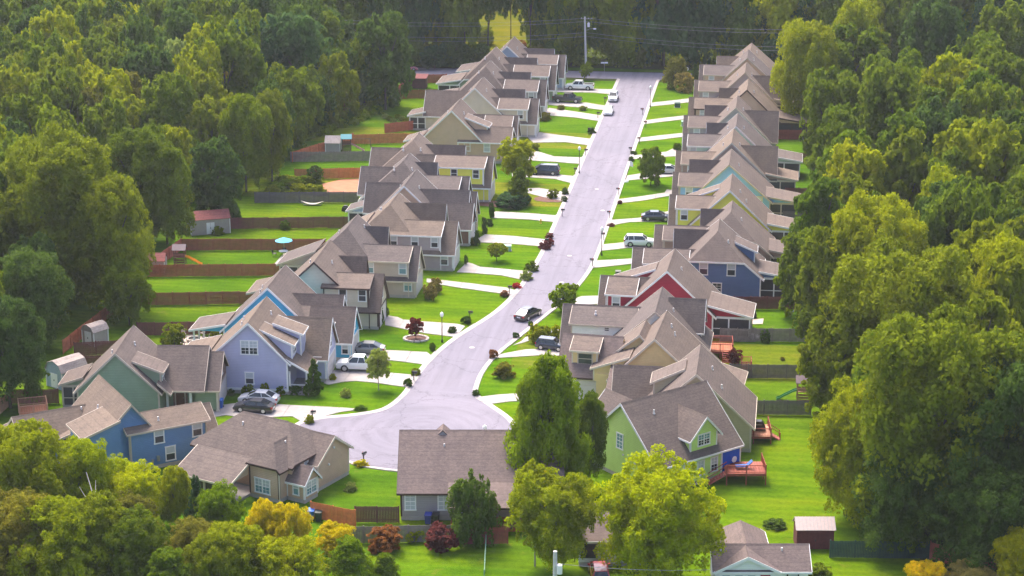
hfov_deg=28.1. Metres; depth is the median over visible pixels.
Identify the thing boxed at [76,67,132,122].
tree
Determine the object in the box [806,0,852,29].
tree
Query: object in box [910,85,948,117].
tree
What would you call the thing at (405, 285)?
window
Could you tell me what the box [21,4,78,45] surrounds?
tree
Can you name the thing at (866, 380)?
tree
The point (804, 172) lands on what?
back lawn
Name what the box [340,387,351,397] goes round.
shrub
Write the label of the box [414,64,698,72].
verge
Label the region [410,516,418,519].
crawl door
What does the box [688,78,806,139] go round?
house
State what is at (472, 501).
tree
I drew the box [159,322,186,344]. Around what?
tree
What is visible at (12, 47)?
tree
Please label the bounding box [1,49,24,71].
tree
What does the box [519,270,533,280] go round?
shrub
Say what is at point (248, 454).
house
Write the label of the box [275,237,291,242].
garden umbrella
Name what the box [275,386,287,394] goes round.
shrub
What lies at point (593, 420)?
tree
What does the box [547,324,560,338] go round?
ornamental grass
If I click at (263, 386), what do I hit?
shrub
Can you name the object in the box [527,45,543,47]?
tree
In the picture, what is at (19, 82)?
tree
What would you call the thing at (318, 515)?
wheeled bin
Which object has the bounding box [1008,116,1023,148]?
tree
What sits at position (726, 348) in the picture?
deck
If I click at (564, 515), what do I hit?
tree
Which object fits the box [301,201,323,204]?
hammock
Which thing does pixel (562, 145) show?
front lawn
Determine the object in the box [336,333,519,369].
front lawn
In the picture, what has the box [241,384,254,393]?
shrub
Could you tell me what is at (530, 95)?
window
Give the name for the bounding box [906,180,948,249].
tree
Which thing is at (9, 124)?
tree
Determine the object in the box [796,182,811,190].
back lawn
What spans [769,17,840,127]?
tree
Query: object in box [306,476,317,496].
window
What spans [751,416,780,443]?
deck
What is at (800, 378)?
playset
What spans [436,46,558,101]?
house
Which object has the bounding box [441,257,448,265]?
window
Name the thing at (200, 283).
back lawn
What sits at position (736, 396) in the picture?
house
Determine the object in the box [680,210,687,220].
window
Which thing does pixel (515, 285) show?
shrub
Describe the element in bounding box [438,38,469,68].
tree
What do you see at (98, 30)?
tree
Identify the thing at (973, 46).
tree
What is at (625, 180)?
basketball hoop
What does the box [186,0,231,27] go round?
tree
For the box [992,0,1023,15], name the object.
tree
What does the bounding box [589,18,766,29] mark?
power line
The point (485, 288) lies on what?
driveway
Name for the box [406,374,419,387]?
drive apron
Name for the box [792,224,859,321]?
tree
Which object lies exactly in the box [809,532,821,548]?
door
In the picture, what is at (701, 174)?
house
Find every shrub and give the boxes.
[209,331,221,336]
[212,226,224,235]
[227,388,235,395]
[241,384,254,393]
[260,383,268,389]
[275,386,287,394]
[280,220,290,229]
[289,385,302,395]
[303,414,313,423]
[329,373,336,379]
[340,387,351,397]
[343,481,357,492]
[353,404,367,411]
[353,459,369,467]
[366,524,402,554]
[403,378,412,386]
[405,531,424,542]
[411,368,420,375]
[424,520,459,553]
[429,342,435,351]
[447,326,456,332]
[460,315,471,323]
[464,255,467,263]
[472,389,480,395]
[473,230,479,245]
[481,217,487,233]
[487,219,493,226]
[489,202,494,217]
[489,349,498,357]
[491,361,516,378]
[499,290,508,296]
[512,282,522,288]
[512,332,519,337]
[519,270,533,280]
[523,260,538,271]
[531,143,539,149]
[538,240,551,249]
[539,112,551,121]
[545,232,553,238]
[545,238,553,244]
[546,188,559,198]
[557,105,564,109]
[561,187,568,194]
[561,196,567,201]
[578,106,586,110]
[586,127,596,133]
[673,143,681,149]
[726,347,742,363]
[760,329,770,343]
[762,518,787,529]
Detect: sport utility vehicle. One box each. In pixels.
[587,561,609,575]
[624,233,653,246]
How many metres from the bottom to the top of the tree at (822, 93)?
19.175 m
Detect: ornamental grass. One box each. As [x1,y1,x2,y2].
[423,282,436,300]
[428,277,442,292]
[526,323,543,342]
[538,325,552,335]
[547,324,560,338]
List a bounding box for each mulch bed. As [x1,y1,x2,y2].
[406,333,428,340]
[479,201,497,206]
[534,196,560,201]
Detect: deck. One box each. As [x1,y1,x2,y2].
[17,395,47,414]
[707,453,766,484]
[711,335,733,362]
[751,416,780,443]
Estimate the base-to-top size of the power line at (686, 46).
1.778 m
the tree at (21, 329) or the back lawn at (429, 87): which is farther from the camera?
the back lawn at (429, 87)
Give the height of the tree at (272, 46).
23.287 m
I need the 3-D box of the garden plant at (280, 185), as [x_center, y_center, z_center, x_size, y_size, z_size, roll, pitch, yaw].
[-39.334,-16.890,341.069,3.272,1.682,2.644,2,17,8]
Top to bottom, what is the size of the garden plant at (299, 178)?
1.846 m
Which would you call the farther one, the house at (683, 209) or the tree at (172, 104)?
the tree at (172, 104)
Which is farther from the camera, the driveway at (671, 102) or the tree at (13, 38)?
the driveway at (671, 102)
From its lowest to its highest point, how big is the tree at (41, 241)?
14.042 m
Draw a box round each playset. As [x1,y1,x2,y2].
[172,244,201,265]
[341,134,371,151]
[776,375,808,401]
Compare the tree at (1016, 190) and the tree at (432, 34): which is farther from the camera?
the tree at (432, 34)
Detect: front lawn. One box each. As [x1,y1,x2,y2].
[141,464,397,558]
[215,402,392,471]
[223,365,503,408]
[326,227,549,252]
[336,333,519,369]
[343,201,559,228]
[359,182,569,206]
[359,302,520,339]
[387,273,521,305]
[400,144,584,167]
[403,130,592,148]
[423,250,542,276]
[453,80,615,88]
[493,368,579,416]
[495,165,576,184]
[510,334,719,368]
[528,304,721,342]
[539,116,597,132]
[547,101,605,114]
[557,92,608,101]
[576,271,614,297]
[592,248,631,271]
[604,222,666,244]
[612,197,668,222]
[620,178,671,197]
[627,157,674,177]
[634,138,681,154]
[640,121,682,138]
[646,104,687,120]
[652,82,693,104]
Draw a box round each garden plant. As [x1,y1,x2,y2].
[263,184,280,194]
[268,181,284,190]
[273,175,287,181]
[280,174,296,179]
[280,178,295,187]
[288,179,301,188]
[289,183,305,191]
[295,175,310,184]
[301,175,314,185]
[303,183,317,192]
[308,175,323,184]
[311,184,327,194]
[389,118,397,122]
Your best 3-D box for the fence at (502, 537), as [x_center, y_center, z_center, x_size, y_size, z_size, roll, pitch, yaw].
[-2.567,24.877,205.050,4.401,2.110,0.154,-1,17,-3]
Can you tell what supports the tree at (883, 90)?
on the ground at (660, 66)
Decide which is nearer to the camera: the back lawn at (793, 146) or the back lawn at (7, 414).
the back lawn at (7, 414)
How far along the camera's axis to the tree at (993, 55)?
347.04 m
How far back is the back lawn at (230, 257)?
304.16 m
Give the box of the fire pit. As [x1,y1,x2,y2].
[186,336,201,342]
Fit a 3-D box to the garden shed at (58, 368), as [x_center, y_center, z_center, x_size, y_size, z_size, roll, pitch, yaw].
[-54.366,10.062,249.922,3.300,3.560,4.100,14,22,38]
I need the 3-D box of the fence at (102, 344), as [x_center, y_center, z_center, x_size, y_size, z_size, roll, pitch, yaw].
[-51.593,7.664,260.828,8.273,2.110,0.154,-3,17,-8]
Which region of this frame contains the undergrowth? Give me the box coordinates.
[53,38,854,518]
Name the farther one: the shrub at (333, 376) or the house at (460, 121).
the house at (460, 121)
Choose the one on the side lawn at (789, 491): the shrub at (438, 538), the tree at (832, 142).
the shrub at (438, 538)
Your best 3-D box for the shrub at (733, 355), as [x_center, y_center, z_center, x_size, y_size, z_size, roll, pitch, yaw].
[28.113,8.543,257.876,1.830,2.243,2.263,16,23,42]
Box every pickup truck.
[336,353,367,371]
[552,92,582,102]
[565,79,594,89]
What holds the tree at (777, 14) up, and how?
on the ground at (660, 66)
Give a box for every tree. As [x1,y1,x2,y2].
[0,0,22,24]
[0,22,12,32]
[0,29,33,60]
[0,30,7,46]
[0,57,23,71]
[0,62,24,98]
[0,62,36,122]
[0,84,52,138]
[0,113,17,141]
[0,120,133,298]
[0,129,47,152]
[0,138,42,235]
[0,171,28,270]
[0,245,75,349]
[0,270,6,301]
[0,294,50,408]
[0,417,79,504]
[0,486,51,575]
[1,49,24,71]
[1,116,28,136]
[4,231,64,315]
[6,490,113,575]
[7,0,52,44]
[7,34,40,45]
[10,0,38,14]
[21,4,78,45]
[21,27,65,73]
[25,48,85,84]
[28,65,88,136]
[35,105,84,148]
[38,0,61,5]
[41,35,92,65]
[49,0,104,32]
[55,434,116,498]
[59,29,87,47]
[60,38,85,68]
[63,489,126,575]
[66,84,104,133]
[68,171,156,316]
[74,1,104,37]
[76,59,107,78]
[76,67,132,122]
[79,32,116,64]
[80,472,95,495]
[82,94,131,146]
[83,65,114,75]
[89,23,117,44]
[90,0,122,10]
[92,44,120,69]
[97,0,136,23]
[98,502,170,575]
[99,143,122,221]
[100,256,156,325]
[101,122,177,235]
[102,41,135,70]
[103,9,138,48]
[103,14,126,31]
[103,88,156,129]
[104,459,170,517]
[105,452,132,492]
[116,41,159,65]
[117,2,165,50]
[117,36,174,87]
[118,488,164,532]
[120,0,142,6]
[122,2,138,14]
[124,69,142,98]
[132,138,195,243]
[137,0,167,27]
[138,72,196,135]
[140,70,174,103]
[141,546,197,575]
[154,24,165,33]
[158,5,205,45]
[158,465,191,524]
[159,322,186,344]
[161,0,220,32]
[161,124,194,207]
[162,515,216,563]
[164,37,189,67]
[172,39,223,90]
[174,58,234,133]
[180,93,228,173]
[182,529,244,575]
[184,21,230,75]
[184,475,203,523]
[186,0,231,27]
[187,128,199,189]
[187,135,246,218]
[191,16,267,97]
[192,478,247,530]
[204,520,267,575]
[210,15,239,29]
[217,92,274,191]
[222,0,253,18]
[228,2,268,27]
[228,14,289,95]
[244,497,284,558]
[248,0,299,17]
[249,70,296,161]
[253,533,329,575]
[254,87,292,181]
[260,10,333,81]
[262,501,313,563]
[267,61,319,140]
[274,1,304,16]
[281,0,331,50]
[286,64,325,133]
[289,122,294,148]
[298,0,336,11]
[303,359,323,396]
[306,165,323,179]
[313,519,355,556]
[314,74,336,128]
[316,50,360,127]
[319,39,360,101]
[320,9,344,48]
[321,7,354,48]
[321,534,379,575]
[329,0,345,9]
[334,0,374,41]
[350,38,383,109]
[353,9,415,111]
[354,0,393,28]
[365,348,391,389]
[367,552,400,575]
[376,0,417,61]
[400,0,439,44]
[405,317,423,335]
[418,43,452,68]
[424,0,465,57]
[429,0,457,56]
[438,0,485,57]
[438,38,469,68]
[445,468,502,548]
[465,43,491,62]
[472,0,508,46]
[476,26,493,43]
[486,242,508,260]
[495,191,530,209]
[496,136,536,178]
[497,0,525,39]
[503,349,595,487]
[504,463,601,572]
[507,167,531,202]
[513,458,552,566]
[516,0,542,45]
[519,0,563,46]
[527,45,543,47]
[534,0,605,63]
[543,40,569,64]
[544,0,583,54]
[548,282,578,309]
[562,36,584,65]
[572,388,608,485]
[579,61,593,77]
[582,0,642,55]
[587,443,727,575]
[601,0,656,67]
[624,0,702,65]
[637,146,665,186]
[657,0,733,63]
[661,56,687,89]
[673,72,695,93]
[692,64,698,84]
[696,0,749,55]
[724,0,768,55]
[744,0,810,56]
[761,32,794,63]
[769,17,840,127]
[773,225,820,316]
[789,171,844,233]
[791,0,822,24]
[791,309,816,344]
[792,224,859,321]
[795,308,869,420]
[799,65,862,156]
[803,109,858,175]
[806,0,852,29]
[807,374,888,528]
[808,562,831,575]
[810,187,929,330]
[814,170,873,222]
[815,128,874,178]
[816,102,866,173]
[816,137,835,174]
[822,136,887,201]
[823,228,984,376]
[828,22,891,82]
[831,0,887,70]
[832,64,860,84]
[832,69,862,99]
[838,0,900,48]
[842,361,856,387]
[843,190,909,244]
[849,129,871,144]
[849,296,1023,540]
[849,331,877,389]
[849,446,957,553]
[857,58,890,111]
[857,61,925,148]
[862,52,922,117]
[863,375,898,404]
[873,108,933,183]
[880,0,920,62]
[882,124,928,212]
[895,45,925,69]
[898,0,973,69]
[904,559,949,575]
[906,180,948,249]
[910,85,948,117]
[910,162,974,224]
[912,95,961,159]
[914,173,985,245]
[915,146,973,202]
[919,51,982,102]
[919,175,1015,254]
[921,437,1023,571]
[928,286,1023,376]
[932,116,1021,193]
[938,30,1011,71]
[943,356,1023,563]
[945,0,976,51]
[945,557,998,575]
[948,78,1010,121]
[950,216,1011,287]
[956,0,1015,41]
[956,67,1005,114]
[958,114,986,172]
[963,229,1023,318]
[970,247,1023,327]
[972,37,1023,105]
[973,0,1023,58]
[988,109,1023,130]
[989,525,1023,575]
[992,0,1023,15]
[998,164,1023,218]
[999,144,1023,189]
[1003,82,1023,110]
[1004,215,1023,241]
[1007,206,1023,238]
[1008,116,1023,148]
[1009,88,1023,111]
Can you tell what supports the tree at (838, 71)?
on the back lawn at (787, 140)
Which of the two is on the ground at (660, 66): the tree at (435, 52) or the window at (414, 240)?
the tree at (435, 52)
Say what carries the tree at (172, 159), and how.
on the back lawn at (230, 257)
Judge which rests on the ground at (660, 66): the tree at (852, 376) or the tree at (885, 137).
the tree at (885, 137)
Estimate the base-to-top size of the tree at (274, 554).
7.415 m
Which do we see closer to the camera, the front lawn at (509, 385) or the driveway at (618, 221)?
the front lawn at (509, 385)
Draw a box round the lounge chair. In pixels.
[735,459,752,468]
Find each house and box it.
[4,374,217,470]
[58,325,228,411]
[178,411,353,503]
[188,264,361,359]
[188,296,338,394]
[246,240,389,329]
[276,214,425,297]
[345,169,479,245]
[357,153,472,201]
[362,192,462,270]
[369,132,497,201]
[396,424,564,531]
[403,98,520,163]
[407,77,541,136]
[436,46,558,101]
[447,60,548,112]
[456,36,567,88]
[559,286,713,350]
[559,310,747,399]
[578,503,640,565]
[594,380,743,486]
[597,248,758,338]
[611,344,756,451]
[631,219,786,300]
[653,200,801,262]
[667,173,794,239]
[671,149,800,215]
[675,129,797,189]
[682,95,778,145]
[682,113,802,178]
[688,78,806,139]
[693,62,796,111]
[699,49,770,80]
[710,520,811,575]
[716,43,777,70]
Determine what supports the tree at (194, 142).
on the back lawn at (249, 207)
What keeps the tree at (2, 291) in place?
on the back lawn at (53, 354)
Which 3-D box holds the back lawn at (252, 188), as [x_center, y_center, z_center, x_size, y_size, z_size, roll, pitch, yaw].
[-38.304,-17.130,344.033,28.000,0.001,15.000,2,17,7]
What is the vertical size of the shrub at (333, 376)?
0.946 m
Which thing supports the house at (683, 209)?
on the ground at (660, 66)
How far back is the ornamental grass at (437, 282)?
285.65 m
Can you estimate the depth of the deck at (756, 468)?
219.82 m
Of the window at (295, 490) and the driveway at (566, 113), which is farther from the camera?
the driveway at (566, 113)
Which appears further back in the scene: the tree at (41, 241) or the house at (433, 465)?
the tree at (41, 241)
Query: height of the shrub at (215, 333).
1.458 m
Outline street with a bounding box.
[300,79,655,468]
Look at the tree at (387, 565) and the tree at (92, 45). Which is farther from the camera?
the tree at (92, 45)
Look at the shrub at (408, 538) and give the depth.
205.24 m
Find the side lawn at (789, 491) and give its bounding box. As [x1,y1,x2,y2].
[369,416,919,575]
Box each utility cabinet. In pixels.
[504,244,511,251]
[674,102,680,107]
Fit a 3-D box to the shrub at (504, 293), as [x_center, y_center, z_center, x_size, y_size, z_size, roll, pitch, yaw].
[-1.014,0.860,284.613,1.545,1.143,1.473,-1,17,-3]
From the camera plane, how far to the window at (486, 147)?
358.71 m
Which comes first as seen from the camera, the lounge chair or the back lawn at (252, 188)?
the lounge chair
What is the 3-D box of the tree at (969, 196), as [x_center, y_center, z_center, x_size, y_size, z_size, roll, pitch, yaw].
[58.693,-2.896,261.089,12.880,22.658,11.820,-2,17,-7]
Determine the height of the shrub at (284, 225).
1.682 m
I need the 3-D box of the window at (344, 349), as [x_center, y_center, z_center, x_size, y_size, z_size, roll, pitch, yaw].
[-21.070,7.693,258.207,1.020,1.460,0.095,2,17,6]
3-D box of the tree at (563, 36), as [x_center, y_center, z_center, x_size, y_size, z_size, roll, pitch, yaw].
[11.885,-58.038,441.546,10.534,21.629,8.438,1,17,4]
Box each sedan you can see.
[233,397,275,413]
[238,389,280,403]
[355,340,385,352]
[513,306,541,320]
[603,105,613,114]
[641,210,667,221]
[662,164,674,172]
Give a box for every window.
[154,430,164,444]
[165,445,176,461]
[192,423,202,437]
[240,340,258,354]
[244,372,254,384]
[254,476,270,495]
[292,485,299,495]
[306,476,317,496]
[338,290,346,300]
[341,345,348,354]
[358,290,366,301]
[368,263,373,272]
[390,236,397,244]
[398,264,406,274]
[403,283,411,291]
[404,496,416,510]
[411,237,418,245]
[430,238,438,247]
[437,496,449,510]
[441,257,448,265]
[450,169,457,175]
[472,170,479,178]
[483,144,489,152]
[517,111,522,118]
[528,93,533,97]
[577,353,592,363]
[580,544,597,557]
[603,327,609,331]
[611,296,620,305]
[616,431,623,450]
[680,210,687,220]
[685,188,692,194]
[697,431,710,446]
[697,459,704,475]
[699,263,707,274]
[703,92,708,96]
[710,455,718,472]
[712,282,721,292]
[726,264,735,276]
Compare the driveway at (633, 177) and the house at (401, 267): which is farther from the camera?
the driveway at (633, 177)
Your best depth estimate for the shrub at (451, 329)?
269.17 m
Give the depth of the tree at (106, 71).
362.08 m
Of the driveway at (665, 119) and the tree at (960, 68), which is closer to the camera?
the tree at (960, 68)
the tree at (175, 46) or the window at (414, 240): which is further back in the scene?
the tree at (175, 46)
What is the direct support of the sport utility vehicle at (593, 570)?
on the front yard at (409, 569)
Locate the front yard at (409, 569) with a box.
[132,558,617,575]
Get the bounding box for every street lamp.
[440,312,443,342]
[578,146,580,172]
[600,227,603,255]
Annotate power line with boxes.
[428,33,574,37]
[557,563,683,570]
[587,21,748,32]
[587,36,774,50]
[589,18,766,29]
[593,33,765,46]
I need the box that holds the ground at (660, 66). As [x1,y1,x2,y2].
[62,2,1023,575]
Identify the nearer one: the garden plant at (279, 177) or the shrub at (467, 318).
the shrub at (467, 318)
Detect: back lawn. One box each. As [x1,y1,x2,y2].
[0,349,103,393]
[0,392,62,424]
[40,320,222,351]
[63,292,243,325]
[140,238,299,266]
[146,263,278,295]
[154,217,332,242]
[185,196,352,217]
[234,175,357,199]
[249,159,368,176]
[292,126,413,143]
[292,140,401,160]
[318,110,409,126]
[349,98,424,111]
[391,85,437,93]
[719,343,831,380]
[721,309,822,345]
[745,379,823,430]
[756,299,792,310]
[776,142,811,155]
[778,129,807,141]
[778,161,817,181]
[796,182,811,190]
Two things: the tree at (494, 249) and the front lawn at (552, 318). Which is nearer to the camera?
the front lawn at (552, 318)
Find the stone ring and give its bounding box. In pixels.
[403,334,428,342]
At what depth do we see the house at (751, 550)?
193.52 m
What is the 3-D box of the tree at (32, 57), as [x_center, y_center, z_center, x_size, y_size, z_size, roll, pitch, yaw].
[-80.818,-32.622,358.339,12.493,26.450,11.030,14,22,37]
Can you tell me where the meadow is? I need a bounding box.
[465,0,527,51]
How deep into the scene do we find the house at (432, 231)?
296.79 m
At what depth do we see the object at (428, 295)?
282.53 m
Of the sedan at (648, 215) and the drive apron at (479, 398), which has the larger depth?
the sedan at (648, 215)
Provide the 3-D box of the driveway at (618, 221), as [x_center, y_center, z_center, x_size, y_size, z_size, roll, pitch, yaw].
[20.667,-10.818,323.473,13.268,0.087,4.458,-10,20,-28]
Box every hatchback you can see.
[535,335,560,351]
[607,90,618,101]
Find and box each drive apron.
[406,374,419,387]
[422,351,439,364]
[453,323,478,337]
[475,395,486,401]
[504,336,520,345]
[509,289,519,296]
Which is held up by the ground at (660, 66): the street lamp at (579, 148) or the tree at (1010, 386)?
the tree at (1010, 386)
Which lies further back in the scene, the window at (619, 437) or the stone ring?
the stone ring
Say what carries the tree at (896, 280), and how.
on the ground at (660, 66)
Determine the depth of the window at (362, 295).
269.52 m
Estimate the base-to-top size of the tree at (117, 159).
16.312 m
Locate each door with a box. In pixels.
[50,372,57,387]
[84,331,90,344]
[175,393,185,405]
[206,222,214,233]
[218,373,226,408]
[327,347,335,379]
[351,329,358,354]
[380,298,386,326]
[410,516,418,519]
[416,269,422,294]
[454,244,459,268]
[470,222,474,244]
[490,178,494,199]
[536,118,538,135]
[563,72,565,87]
[572,379,595,398]
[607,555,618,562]
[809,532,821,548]
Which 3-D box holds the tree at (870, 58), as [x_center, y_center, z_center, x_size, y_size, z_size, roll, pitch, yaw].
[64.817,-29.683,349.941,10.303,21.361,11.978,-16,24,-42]
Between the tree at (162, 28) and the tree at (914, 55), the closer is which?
the tree at (914, 55)
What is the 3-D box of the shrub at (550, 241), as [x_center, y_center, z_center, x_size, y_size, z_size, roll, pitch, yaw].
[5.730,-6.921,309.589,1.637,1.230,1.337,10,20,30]
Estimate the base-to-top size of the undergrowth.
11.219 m
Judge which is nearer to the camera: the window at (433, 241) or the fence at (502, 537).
the fence at (502, 537)
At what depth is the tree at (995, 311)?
224.04 m
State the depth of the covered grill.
232.38 m
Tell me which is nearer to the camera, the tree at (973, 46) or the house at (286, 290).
the house at (286, 290)
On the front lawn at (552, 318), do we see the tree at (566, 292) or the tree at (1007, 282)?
the tree at (566, 292)
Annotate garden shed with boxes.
[44,353,86,389]
[80,320,108,346]
[147,253,166,272]
[189,209,230,235]
[324,135,341,152]
[792,516,835,548]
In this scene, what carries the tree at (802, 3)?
on the ground at (660, 66)
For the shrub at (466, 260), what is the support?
on the front lawn at (512, 260)
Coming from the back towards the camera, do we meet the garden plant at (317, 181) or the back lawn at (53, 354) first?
the garden plant at (317, 181)
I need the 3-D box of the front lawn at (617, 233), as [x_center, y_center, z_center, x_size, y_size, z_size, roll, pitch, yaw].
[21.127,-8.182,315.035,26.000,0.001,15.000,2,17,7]
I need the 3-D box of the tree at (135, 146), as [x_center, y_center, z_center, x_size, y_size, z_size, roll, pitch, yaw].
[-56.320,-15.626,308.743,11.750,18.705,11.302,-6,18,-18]
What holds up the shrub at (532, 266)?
on the front lawn at (512, 260)
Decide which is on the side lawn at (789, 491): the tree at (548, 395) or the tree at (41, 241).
the tree at (548, 395)
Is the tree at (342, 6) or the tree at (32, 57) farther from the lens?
the tree at (342, 6)
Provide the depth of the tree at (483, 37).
467.66 m
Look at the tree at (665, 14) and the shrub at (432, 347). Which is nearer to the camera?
the shrub at (432, 347)
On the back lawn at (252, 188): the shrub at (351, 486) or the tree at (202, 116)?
the tree at (202, 116)
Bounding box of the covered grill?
[752,419,765,430]
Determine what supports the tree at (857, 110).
on the back lawn at (801, 185)
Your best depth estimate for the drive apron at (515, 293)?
285.75 m
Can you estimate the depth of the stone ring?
266.22 m
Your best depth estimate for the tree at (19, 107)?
326.33 m
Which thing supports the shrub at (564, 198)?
on the mulch bed at (542, 199)
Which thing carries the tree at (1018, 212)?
on the ground at (660, 66)
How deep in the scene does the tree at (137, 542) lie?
190.20 m
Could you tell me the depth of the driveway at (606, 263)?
300.41 m
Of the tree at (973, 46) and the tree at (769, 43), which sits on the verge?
the tree at (769, 43)
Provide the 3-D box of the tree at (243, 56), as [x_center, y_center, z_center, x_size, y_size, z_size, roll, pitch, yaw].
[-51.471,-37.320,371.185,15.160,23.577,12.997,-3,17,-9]
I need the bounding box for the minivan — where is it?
[533,163,560,175]
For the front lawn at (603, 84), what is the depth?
426.54 m
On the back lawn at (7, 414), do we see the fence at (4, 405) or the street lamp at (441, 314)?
the fence at (4, 405)
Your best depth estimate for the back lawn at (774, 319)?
273.18 m
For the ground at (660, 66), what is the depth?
443.19 m
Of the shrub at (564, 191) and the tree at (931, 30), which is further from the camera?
the tree at (931, 30)
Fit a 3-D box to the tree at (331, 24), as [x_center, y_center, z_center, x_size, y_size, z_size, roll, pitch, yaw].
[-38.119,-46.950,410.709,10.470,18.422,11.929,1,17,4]
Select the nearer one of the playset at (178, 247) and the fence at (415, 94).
the playset at (178, 247)
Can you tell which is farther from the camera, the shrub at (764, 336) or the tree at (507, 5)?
the tree at (507, 5)
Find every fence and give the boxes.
[0,394,11,413]
[11,388,58,403]
[62,308,112,353]
[73,340,116,354]
[83,355,100,363]
[136,321,222,335]
[140,291,252,304]
[148,263,278,276]
[149,238,181,262]
[180,238,325,250]
[230,216,347,228]
[254,191,358,202]
[290,151,370,161]
[292,133,353,161]
[294,167,359,178]
[310,501,355,526]
[351,524,450,542]
[352,133,412,143]
[354,506,399,522]
[384,121,412,132]
[399,89,437,98]
[428,74,446,82]
[464,527,507,544]
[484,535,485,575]
[719,328,821,341]
[729,363,802,378]
[732,296,794,309]
[756,399,810,414]
[778,129,801,139]
[783,211,802,217]
[785,187,806,193]
[829,540,929,558]
[929,541,951,563]
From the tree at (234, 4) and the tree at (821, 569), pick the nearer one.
the tree at (821, 569)
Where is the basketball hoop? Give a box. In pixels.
[622,161,633,182]
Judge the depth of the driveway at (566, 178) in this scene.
349.59 m
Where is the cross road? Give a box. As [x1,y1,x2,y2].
[415,68,691,79]
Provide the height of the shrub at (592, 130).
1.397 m
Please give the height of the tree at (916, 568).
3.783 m
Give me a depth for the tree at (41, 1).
415.20 m
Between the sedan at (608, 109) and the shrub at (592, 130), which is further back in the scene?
the sedan at (608, 109)
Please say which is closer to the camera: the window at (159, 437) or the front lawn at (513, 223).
the window at (159, 437)
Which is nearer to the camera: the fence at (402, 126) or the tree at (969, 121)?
the tree at (969, 121)
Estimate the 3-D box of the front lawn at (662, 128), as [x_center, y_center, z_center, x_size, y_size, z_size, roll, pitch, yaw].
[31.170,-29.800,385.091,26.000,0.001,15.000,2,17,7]
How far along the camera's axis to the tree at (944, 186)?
265.66 m
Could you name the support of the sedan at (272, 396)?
on the driveway at (299, 412)
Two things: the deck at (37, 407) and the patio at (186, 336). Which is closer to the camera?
the deck at (37, 407)
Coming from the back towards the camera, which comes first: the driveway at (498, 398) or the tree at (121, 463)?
the driveway at (498, 398)
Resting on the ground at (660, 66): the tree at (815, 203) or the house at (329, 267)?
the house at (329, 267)
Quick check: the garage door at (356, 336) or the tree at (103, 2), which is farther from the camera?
the tree at (103, 2)
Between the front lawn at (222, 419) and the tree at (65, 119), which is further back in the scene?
the tree at (65, 119)
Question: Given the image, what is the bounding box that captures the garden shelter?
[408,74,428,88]
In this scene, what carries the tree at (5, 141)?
on the ground at (660, 66)
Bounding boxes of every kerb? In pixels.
[295,78,619,471]
[473,80,659,422]
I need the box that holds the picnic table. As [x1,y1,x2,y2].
[741,356,751,370]
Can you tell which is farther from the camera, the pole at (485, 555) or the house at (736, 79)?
the house at (736, 79)
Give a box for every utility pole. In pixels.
[553,550,561,575]
[583,17,595,62]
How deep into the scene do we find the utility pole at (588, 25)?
435.30 m
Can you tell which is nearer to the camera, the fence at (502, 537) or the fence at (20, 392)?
the fence at (502, 537)
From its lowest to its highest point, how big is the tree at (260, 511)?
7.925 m
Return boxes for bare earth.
[322,178,358,192]
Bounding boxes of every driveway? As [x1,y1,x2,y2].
[213,403,356,420]
[324,369,411,386]
[336,350,429,363]
[385,316,464,336]
[427,279,513,295]
[457,263,522,279]
[478,234,544,245]
[482,393,518,403]
[494,211,554,221]
[496,348,558,357]
[512,174,572,182]
[514,337,528,344]
[528,132,588,144]
[528,151,580,163]
[528,188,563,200]
[547,108,599,120]
[548,102,603,109]
[557,87,611,93]
[575,296,597,303]
[593,258,631,267]
[602,242,652,250]
[611,211,667,225]
[619,189,671,202]
[626,173,672,179]
[633,149,675,158]
[640,133,681,141]
[645,116,682,123]
[651,98,688,106]
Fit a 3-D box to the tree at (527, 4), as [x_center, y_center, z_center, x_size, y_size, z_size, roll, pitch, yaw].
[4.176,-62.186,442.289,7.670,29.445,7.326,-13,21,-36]
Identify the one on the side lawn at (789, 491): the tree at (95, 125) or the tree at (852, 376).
the tree at (852, 376)
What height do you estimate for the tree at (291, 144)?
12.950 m
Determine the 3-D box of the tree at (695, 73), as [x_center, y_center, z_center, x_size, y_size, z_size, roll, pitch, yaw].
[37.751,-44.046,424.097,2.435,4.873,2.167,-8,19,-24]
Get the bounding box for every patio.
[180,335,202,344]
[753,318,763,323]
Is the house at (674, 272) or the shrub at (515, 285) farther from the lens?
the shrub at (515, 285)
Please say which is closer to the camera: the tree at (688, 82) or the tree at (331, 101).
the tree at (331, 101)
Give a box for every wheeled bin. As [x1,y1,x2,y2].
[220,398,223,407]
[308,507,314,519]
[314,509,322,521]
[424,511,431,523]
[431,511,439,521]
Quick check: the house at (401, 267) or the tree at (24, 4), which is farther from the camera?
the tree at (24, 4)
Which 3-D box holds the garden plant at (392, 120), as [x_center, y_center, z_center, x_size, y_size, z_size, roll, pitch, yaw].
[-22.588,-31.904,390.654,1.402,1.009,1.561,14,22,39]
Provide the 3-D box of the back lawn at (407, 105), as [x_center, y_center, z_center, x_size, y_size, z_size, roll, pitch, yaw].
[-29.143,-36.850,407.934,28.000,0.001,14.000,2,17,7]

